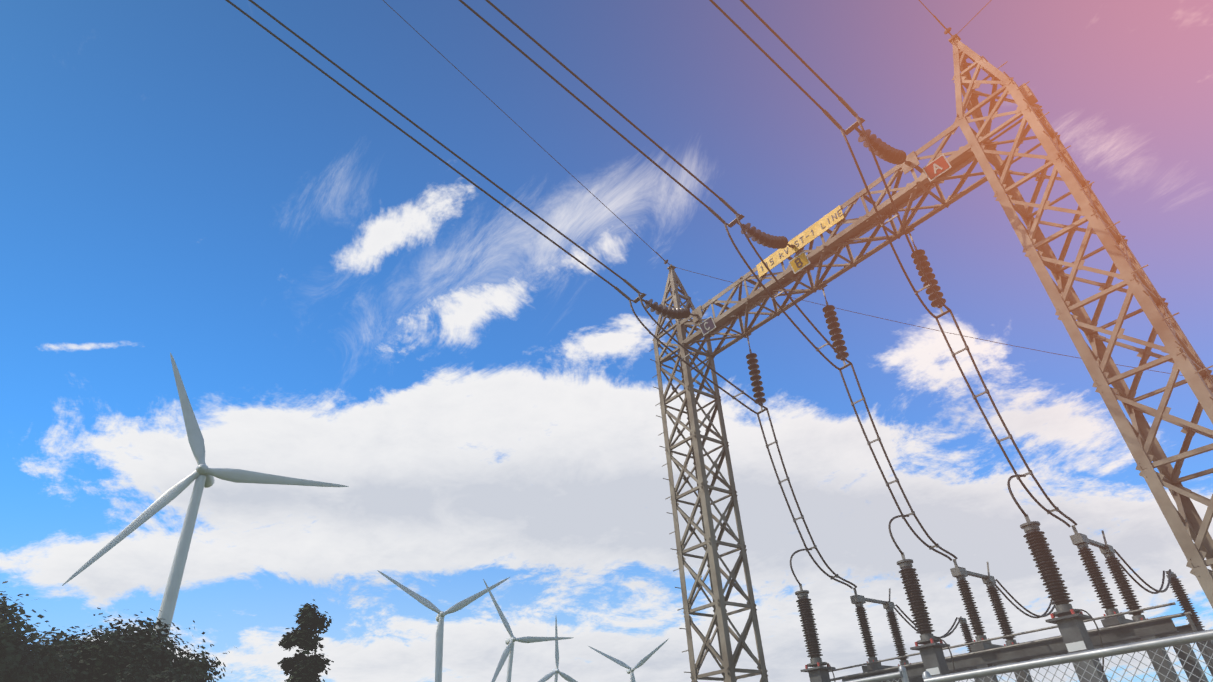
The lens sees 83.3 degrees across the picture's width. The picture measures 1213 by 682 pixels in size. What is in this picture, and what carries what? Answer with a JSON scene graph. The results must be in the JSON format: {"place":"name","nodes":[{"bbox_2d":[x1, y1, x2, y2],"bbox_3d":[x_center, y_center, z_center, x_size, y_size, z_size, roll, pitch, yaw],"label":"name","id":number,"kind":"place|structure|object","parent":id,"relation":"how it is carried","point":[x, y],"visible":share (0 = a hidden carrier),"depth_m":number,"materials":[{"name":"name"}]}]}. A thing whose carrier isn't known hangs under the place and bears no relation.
{"place":"outdoors","nodes":[
{"label":"outdoors","id":0,"kind":"place"},
{"bbox_2d":[0,581,229,681],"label":"bushes","id":1,"kind":"object","parent":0,"point":[107,656],"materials":[{"name":"green plant"}]},
{"bbox_2d":[0,0,1212,681],"label":"sky","id":2,"kind":"structure","parent":0,"point":[330,299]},
{"bbox_2d":[704,163,942,329],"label":"sign letters","id":3,"kind":"object","parent":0,"point":[937,166],"depth_m":13.50,"materials":[{"name":"paint"}]},
{"bbox_2d":[800,613,1212,681],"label":"equipment support structure","id":4,"kind":"object","parent":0,"point":[1072,628],"depth_m":10.21,"materials":[{"name":"grey metal"}]},
{"label":"substation gravel","id":5,"kind":"object","parent":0,"visible":0},
{"bbox_2d":[843,665,908,681],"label":"fence pipes","id":6,"kind":"object","parent":5,"relation":"on","point":[901,673],"depth_m":7.45,"materials":[{"name":"grey metal"}]},
{"bbox_2d":[649,34,1212,681],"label":"gantry","id":7,"kind":"object","parent":5,"relation":"on","point":[1187,524],"depth_m":11.58,"materials":[{"name":"metal"}]},
{"bbox_2d":[383,0,1182,375],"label":"shield wires","id":8,"kind":"object","parent":7,"relation":"attached to","point":[701,274],"depth_m":16.23,"materials":[{"name":"grey metal"}]},
{"bbox_2d":[756,205,843,277],"bbox_3d":[3.876,-1.986,13.821,0.012,0.340,2.160,21,-41,-32],"label":"name board","id":9,"kind":"object","parent":7,"relation":"attached to","point":[816,229],"depth_m":13.73,"materials":[{"name":"yellow metal"}]},
{"bbox_2d":[760,209,841,270],"bbox_3d":[3.892,-2.002,13.781,0.004,0.160,2.062,21,-41,-32],"label":"sign lettering","id":10,"kind":"object","parent":9,"relation":"attached to","point":[832,216],"depth_m":13.72,"materials":[{"name":"black paint"}]},
{"bbox_2d":[699,154,951,335],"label":"phase tag borders","id":11,"kind":"object","parent":7,"relation":"attached to","point":[950,166],"depth_m":13.38,"materials":[{"name":"paint"}]},
{"bbox_2d":[700,317,714,333],"bbox_3d":[2.244,-0.335,15.200,0.094,0.224,0.350,21,-41,-32],"label":"phase sign","id":12,"kind":"object","parent":11,"relation":"attached to","point":[710,324],"depth_m":15.19,"materials":[{"name":"grey metal"}]},
{"bbox_2d":[790,253,808,271],"bbox_3d":[3.824,-1.558,13.535,0.094,0.224,0.350,21,-41,-32],"label":"phase sign","id":13,"kind":"object","parent":11,"relation":"attached to","point":[803,258],"depth_m":13.52,"materials":[{"name":"yellow metal"}]},
{"bbox_2d":[924,156,948,178],"bbox_3d":[5.628,-2.954,11.633,0.094,0.224,0.350,21,-41,-32],"label":"phase sign","id":14,"kind":"object","parent":11,"relation":"attached to","point":[941,162],"depth_m":11.62,"materials":[{"name":"red metal"}]},
{"bbox_2d":[614,15,1059,579],"bbox_3d":[3.909,-0.709,12.945,4.489,8.519,8.027,21,-41,-32],"label":"line hardware","id":15,"kind":"object","parent":7,"relation":"attached to","point":[838,125],"depth_m":12.55,"materials":[{"name":"grey metal"}]},
{"bbox_2d":[795,514,1212,680],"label":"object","id":16,"kind":"object","parent":5,"relation":"on","point":[1079,540],"depth_m":11.03,"materials":[{"name":"grey metal"}]},
{"bbox_2d":[226,0,1170,681],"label":"power lines","id":17,"kind":"object","parent":16,"relation":"attached to","point":[1046,614],"depth_m":12.06,"materials":[{"name":"grey"}]},
{"bbox_2d":[644,27,1204,660],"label":"insulators","id":18,"kind":"object","parent":16,"relation":"on","point":[1038,545],"depth_m":11.90,"materials":[{"name":"ceramic"}]},
{"bbox_2d":[805,609,1147,668],"bbox_3d":[5.982,5.002,11.226,3.036,0.210,4.454,21,-41,-32],"label":"insulator base","id":19,"kind":"object","parent":16,"relation":"on","point":[941,641],"depth_m":10.42,"materials":[{"name":"grey"}]},
{"bbox_2d":[926,641,1085,674],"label":"equipment labels","id":20,"kind":"object","parent":16,"relation":"attached to","point":[1075,646],"depth_m":8.88,"materials":[{"name":"grey paint"}]},
{"label":"ground","id":21,"kind":"structure","parent":0,"visible":0},
{"bbox_2d":[62,353,348,646],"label":"wind turbine","id":22,"kind":"object","parent":21,"relation":"on","point":[202,474],"depth_m":172.43,"materials":[{"name":"paint"}]},
{"bbox_2d":[277,599,333,681],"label":"poplar tree","id":23,"kind":"object","parent":21,"relation":"on","point":[309,620],"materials":[{"name":"green plant"}]},
{"bbox_2d":[377,570,509,681],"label":"wind turbine","id":24,"kind":"object","parent":21,"relation":"on","point":[440,616],"depth_m":320.93,"materials":[{"name":"paint"}]},
{"bbox_2d":[483,579,572,681],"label":"wind turbine","id":25,"kind":"object","parent":21,"relation":"on","point":[509,648],"depth_m":379.39,"materials":[{"name":"paint"}]},
{"bbox_2d":[538,618,577,681],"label":"wind turbine","id":26,"kind":"object","parent":21,"relation":"on","point":[556,672],"depth_m":478.19,"materials":[{"name":"paint"}]},
{"bbox_2d":[588,639,667,681],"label":"wind turbine","id":27,"kind":"object","parent":21,"relation":"on","point":[630,670],"depth_m":493.71,"materials":[{"name":"paint"}]},
{"bbox_2d":[922,629,1212,681],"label":"fence pipes","id":28,"kind":"object","parent":21,"relation":"on","point":[1187,638],"depth_m":5.17,"materials":[{"name":"silver metal"}]},
{"bbox_2d":[958,640,1212,681],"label":"fence","id":29,"kind":"object","parent":28,"relation":"attached to","point":[1123,668],"depth_m":4.90,"materials":[{"name":"silver metal"}]}
]}

